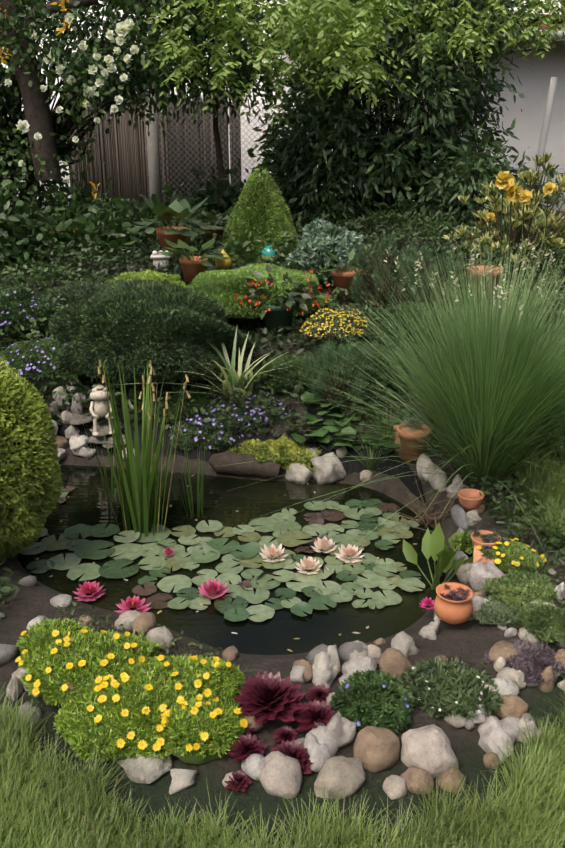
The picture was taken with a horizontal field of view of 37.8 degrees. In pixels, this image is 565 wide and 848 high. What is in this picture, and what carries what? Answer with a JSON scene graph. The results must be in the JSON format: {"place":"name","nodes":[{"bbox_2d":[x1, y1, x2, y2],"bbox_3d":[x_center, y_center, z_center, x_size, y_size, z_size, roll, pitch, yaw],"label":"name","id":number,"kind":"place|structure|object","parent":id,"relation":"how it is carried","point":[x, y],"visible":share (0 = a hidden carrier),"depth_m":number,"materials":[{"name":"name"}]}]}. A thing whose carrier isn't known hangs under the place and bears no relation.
{"place":"outdoors","nodes":[
{"label":"outdoors","id":0,"kind":"place"},
{"bbox_2d":[16,465,445,654],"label":"pond water","id":1,"kind":"structure","parent":0,"point":[225,499],"depth_m":3.20,"materials":[{"name":"black liquid"}]},
{"bbox_2d":[21,486,424,621],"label":"lily pads","id":2,"kind":"object","parent":1,"relation":"in","point":[376,573],"visible":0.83,"depth_m":3.18,"materials":[{"name":"green plant"}]},
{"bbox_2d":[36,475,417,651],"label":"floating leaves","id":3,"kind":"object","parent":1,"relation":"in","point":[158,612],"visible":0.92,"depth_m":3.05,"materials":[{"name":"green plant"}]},
{"bbox_2d":[73,536,433,612],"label":"water lilies","id":4,"kind":"object","parent":1,"relation":"in","point":[217,587],"visible":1,"depth_m":2.97,"materials":[{"name":"pink plant"}]},
{"bbox_2d":[233,265,330,319],"bbox_3d":[0.004,-0.760,4.753,0.568,0.279,0.403,0,20,-1],"label":"begonia","id":5,"kind":"object","parent":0,"point":[298,292],"depth_m":4.75,"materials":[{"name":"plant"}]},
{"bbox_2d":[0,198,564,847],"bbox_3d":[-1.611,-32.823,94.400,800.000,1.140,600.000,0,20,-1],"label":"ground","id":6,"kind":"structure","parent":0,"point":[466,640],"depth_m":2.44,"materials":[{"name":"brown soil"}]},
{"bbox_2d":[0,357,63,561],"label":"rounded bush","id":7,"kind":"object","parent":6,"relation":"on","point":[33,491],"depth_m":2.89,"materials":[{"name":"green plant"}]},
{"bbox_2d":[0,240,134,290],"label":"hosta plants","id":8,"kind":"object","parent":6,"relation":"on","point":[113,242],"visible":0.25,"depth_m":5.86,"materials":[{"name":"green plant"}]},
{"bbox_2d":[0,0,138,232],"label":"white flowers","id":9,"kind":"object","parent":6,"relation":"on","point":[122,29],"visible":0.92,"depth_m":5.66,"materials":[{"name":"white plant"}]},
{"bbox_2d":[69,412,132,448],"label":"rocks","id":10,"kind":"object","parent":6,"relation":"on","point":[75,418],"visible":0.35,"depth_m":4.13,"materials":[{"name":"grey stone"}]},
{"bbox_2d":[50,385,114,435],"bbox_3d":[-1.022,-0.048,4.087,0.381,0.270,0.156,0,20,-1],"label":"frog statue","id":11,"kind":"object","parent":10,"relation":"on","point":[100,409],"depth_m":4.09,"materials":[{"name":"beige stone"}]},
{"bbox_2d":[15,617,247,764],"bbox_3d":[-0.438,0.712,2.306,0.720,0.196,0.572,0,20,-1],"label":"ice plant","id":12,"kind":"object","parent":6,"relation":"on","point":[69,702],"depth_m":2.20,"materials":[{"name":"green plant"}]},
{"bbox_2d":[47,278,253,386],"bbox_3d":[-0.766,-0.473,4.433,1.121,0.573,0.927,9,22,24],"label":"rounded shrub","id":13,"kind":"object","parent":6,"relation":"on","point":[79,335],"depth_m":4.13,"materials":[{"name":"green plant"}]},
{"bbox_2d":[64,71,240,207],"bbox_3d":[-1.347,-2.831,8.682,1.820,1.937,0.050,0,20,-1],"label":"reed fence","id":14,"kind":"object","parent":6,"relation":"on","point":[120,148],"visible":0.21,"depth_m":8.67,"materials":[{"name":"brown wood"}]},
{"bbox_2d":[144,83,161,202],"bbox_3d":[-1.313,-2.569,8.457,0.110,2.000,0.110,0,20,-1],"label":"concrete post","id":15,"kind":"object","parent":6,"relation":"on","point":[153,156],"visible":0.29,"depth_m":8.35,"materials":[{"name":"grey concrete"}]},
{"bbox_2d":[157,100,301,202],"bbox_3d":[-0.520,-2.597,8.461,1.589,1.353,0.001,0,20,-1],"label":"chain link fence","id":16,"kind":"object","parent":15,"relation":"attached to","point":[205,145],"visible":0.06,"depth_m":8.37,"materials":[{"name":"metal"}]},
{"bbox_2d":[150,254,170,270],"bbox_3d":[-0.823,-1.099,5.601,0.130,0.100,0.100,0,20,-1],"label":"planter","id":17,"kind":"object","parent":6,"relation":"on","point":[157,258],"visible":0.75,"depth_m":5.56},
{"bbox_2d":[48,380,372,484],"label":"rocks","id":18,"kind":"object","parent":6,"relation":"on","point":[329,474],"visible":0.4,"depth_m":4.05,"materials":[{"name":"grey stone"}]},
{"bbox_2d":[119,328,302,402],"bbox_3d":[-0.278,-0.278,4.107,0.759,0.358,0.863,13,24,31],"label":"spiky plant","id":19,"kind":"object","parent":6,"relation":"on","point":[229,381],"visible":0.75,"depth_m":4.19,"materials":[{"name":"green plant"}]},
{"bbox_2d":[52,414,424,502],"bbox_3d":[-0.333,0.175,3.895,1.893,0.263,0.903,0,20,-1],"label":"pond edge","id":20,"kind":"object","parent":6,"relation":"on","point":[357,466],"visible":0.25,"depth_m":4.00,"materials":[{"name":"stone"}]},
{"bbox_2d":[215,245,278,269],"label":"ornaments","id":21,"kind":"object","parent":6,"relation":"on","point":[223,264],"visible":0.58,"depth_m":5.49,"materials":[{"name":"ceramic"}]},
{"bbox_2d":[216,168,298,266],"bbox_3d":[-0.153,-1.441,5.848,0.637,0.702,0.630,0,20,-1],"label":"conical shrub","id":22,"kind":"object","parent":6,"relation":"on","point":[280,222],"depth_m":5.69,"materials":[{"name":"green plant"}]},
{"bbox_2d":[182,263,339,322],"bbox_3d":[-0.169,-0.780,5.086,1.067,0.383,0.840,0,20,-1],"label":"bush","id":23,"kind":"object","parent":6,"relation":"on","point":[220,282],"depth_m":4.88,"materials":[{"name":"green plant"}]},
{"bbox_2d":[69,364,473,589],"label":"pond plants","id":24,"kind":"object","parent":6,"relation":"on","point":[135,495],"visible":0.79,"depth_m":3.29,"materials":[{"name":"green plant"}]},
{"bbox_2d":[6,667,541,799],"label":"rocks","id":25,"kind":"object","parent":6,"relation":"on","point":[428,753],"visible":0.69,"depth_m":2.06,"materials":[{"name":"grey stone"}]},
{"bbox_2d":[0,0,556,233],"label":"tree branches","id":26,"kind":"object","parent":6,"relation":"on","point":[38,112],"visible":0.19,"depth_m":6.33,"materials":[{"name":"brown plant"}]},
{"bbox_2d":[135,0,564,126],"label":"tree foliage","id":27,"kind":"object","parent":26,"relation":"attached to","point":[285,17],"visible":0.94,"depth_m":6.23,"materials":[{"name":"green plant"}]},
{"bbox_2d":[0,0,564,284],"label":"shrub foliage","id":28,"kind":"object","parent":6,"relation":"on","point":[27,225],"visible":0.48,"depth_m":6.90,"materials":[{"name":"green plant"}]},
{"bbox_2d":[0,195,564,717],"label":"ground cover plants","id":29,"kind":"object","parent":6,"relation":"on","point":[420,231],"visible":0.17,"depth_m":5.08,"materials":[{"name":"green plant"}]},
{"bbox_2d":[0,527,564,781],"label":"pebbles","id":30,"kind":"object","parent":6,"relation":"on","point":[252,764],"visible":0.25,"depth_m":2.44,"materials":[{"name":"grey stone"}]},
{"bbox_2d":[0,227,564,728],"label":"perennials","id":31,"kind":"object","parent":6,"relation":"on","point":[60,381],"visible":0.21,"depth_m":4.28,"materials":[{"name":"plant"}]},
{"bbox_2d":[98,360,466,532],"bbox_3d":[0.029,0.015,3.547,1.497,0.763,0.774,0,20,-1],"label":"dead wood log and twigs","id":32,"kind":"object","parent":6,"relation":"on","point":[269,469],"visible":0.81,"depth_m":3.48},
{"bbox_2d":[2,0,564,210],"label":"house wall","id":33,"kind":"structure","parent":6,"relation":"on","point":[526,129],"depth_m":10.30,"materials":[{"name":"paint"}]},
{"bbox_2d":[272,14,564,30],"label":"roof eave","id":34,"kind":"object","parent":33,"relation":"attached to","point":[545,26],"depth_m":9.49,"materials":[{"name":"brown wood"}]},
{"bbox_2d":[401,29,564,40],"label":"gutter","id":35,"kind":"object","parent":34,"relation":"attached to","point":[559,33],"depth_m":9.44,"materials":[{"name":"white"}]},
{"bbox_2d":[155,225,503,623],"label":"flower pots","id":36,"kind":"object","parent":6,"relation":"on","point":[451,611],"visible":0.48,"depth_m":3.78,"materials":[{"name":"ceramic"}]},
{"bbox_2d":[104,282,499,602],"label":"potted succulents","id":37,"kind":"object","parent":36,"relation":"on","point":[457,596],"visible":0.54,"depth_m":2.59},
{"bbox_2d":[132,194,516,275],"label":"potted plants","id":38,"kind":"object","parent":36,"relation":"on","point":[176,209],"visible":0.9,"depth_m":5.56,"materials":[{"name":"green plant"}]},
{"bbox_2d":[400,418,494,555],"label":"succulent plants","id":39,"kind":"object","parent":36,"relation":"on","point":[486,551],"visible":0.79,"depth_m":2.92,"materials":[{"name":"brown plant"}]},
{"bbox_2d":[241,609,440,688],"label":"rocks","id":40,"kind":"object","parent":6,"relation":"on","point":[393,660],"depth_m":2.38,"materials":[{"name":"grey stone"}]},
{"bbox_2d":[298,337,386,408],"bbox_3d":[0.299,-0.258,4.109,0.441,0.393,0.383,0,20,-1],"label":"shrub","id":41,"kind":"object","parent":6,"relation":"on","point":[330,349],"depth_m":4.04,"materials":[{"name":"green plant"}]},
{"bbox_2d":[223,483,548,791],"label":"sempervivum plants","id":42,"kind":"object","parent":6,"relation":"on","point":[282,696],"visible":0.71,"depth_m":2.17,"materials":[{"name":"purple plant"}]},
{"bbox_2d":[209,224,564,652],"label":"ornamental grass plants","id":43,"kind":"object","parent":6,"relation":"on","point":[498,386],"visible":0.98,"depth_m":3.27,"materials":[{"name":"green plant"}]},
{"bbox_2d":[348,225,472,309],"bbox_3d":[0.780,-0.924,4.979,0.794,0.521,0.478,0,20,-1],"label":"shrub","id":44,"kind":"object","parent":6,"relation":"on","point":[409,258],"depth_m":4.95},
{"bbox_2d":[285,217,564,683],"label":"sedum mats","id":45,"kind":"object","parent":6,"relation":"on","point":[340,238],"visible":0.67,"depth_m":2.70,"materials":[{"name":"green plant"}]},
{"bbox_2d":[393,424,494,564],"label":"terracotta planters","id":46,"kind":"object","parent":6,"relation":"on","point":[477,555],"visible":0.17,"depth_m":3.78,"materials":[{"name":"orange ceramic"}]},
{"bbox_2d":[450,504,490,565],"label":"rocks","id":47,"kind":"object","parent":6,"relation":"on","point":[460,518],"visible":0.44,"depth_m":3.29,"materials":[{"name":"grey stone"}]},
{"bbox_2d":[416,454,564,692],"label":"rocks","id":48,"kind":"object","parent":6,"relation":"on","point":[478,573],"visible":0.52,"depth_m":2.75,"materials":[{"name":"grey stone"}]},
{"bbox_2d":[444,153,564,277],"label":"flowering plant","id":49,"kind":"object","parent":6,"relation":"on","point":[527,176],"depth_m":5.79,"materials":[{"name":"plant"}]},
{"bbox_2d":[487,170,556,220],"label":"yellow flowers","id":50,"kind":"object","parent":49,"relation":"on","point":[505,181],"visible":1,"depth_m":5.26,"materials":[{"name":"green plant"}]},
{"bbox_2d":[503,77,564,225],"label":"pole","id":51,"kind":"object","parent":6,"relation":"on","point":[547,115],"visible":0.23,"depth_m":8.05,"materials":[{"name":"metal"}]},
{"bbox_2d":[0,395,564,847],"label":"lawn grass","id":52,"kind":"structure","parent":0,"point":[532,805],"depth_m":1.89,"materials":[{"name":"green plant"}]},
{"bbox_3d":[-0.851,-0.784,5.122,0.472,0.258,0.453,0,20,-1],"label":"lime conifer","id":53,"kind":"object","parent":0,"visible":0},
{"bbox_2d":[102,270,185,286],"bbox_3d":[-0.850,-0.854,5.118,0.589,0.215,0.589,-13,24,-31],"label":"shrub","id":54,"kind":"object","parent":53,"relation":"on","point":[153,275],"visible":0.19,"depth_m":5.04,"materials":[{"name":"green plant"}]}
]}

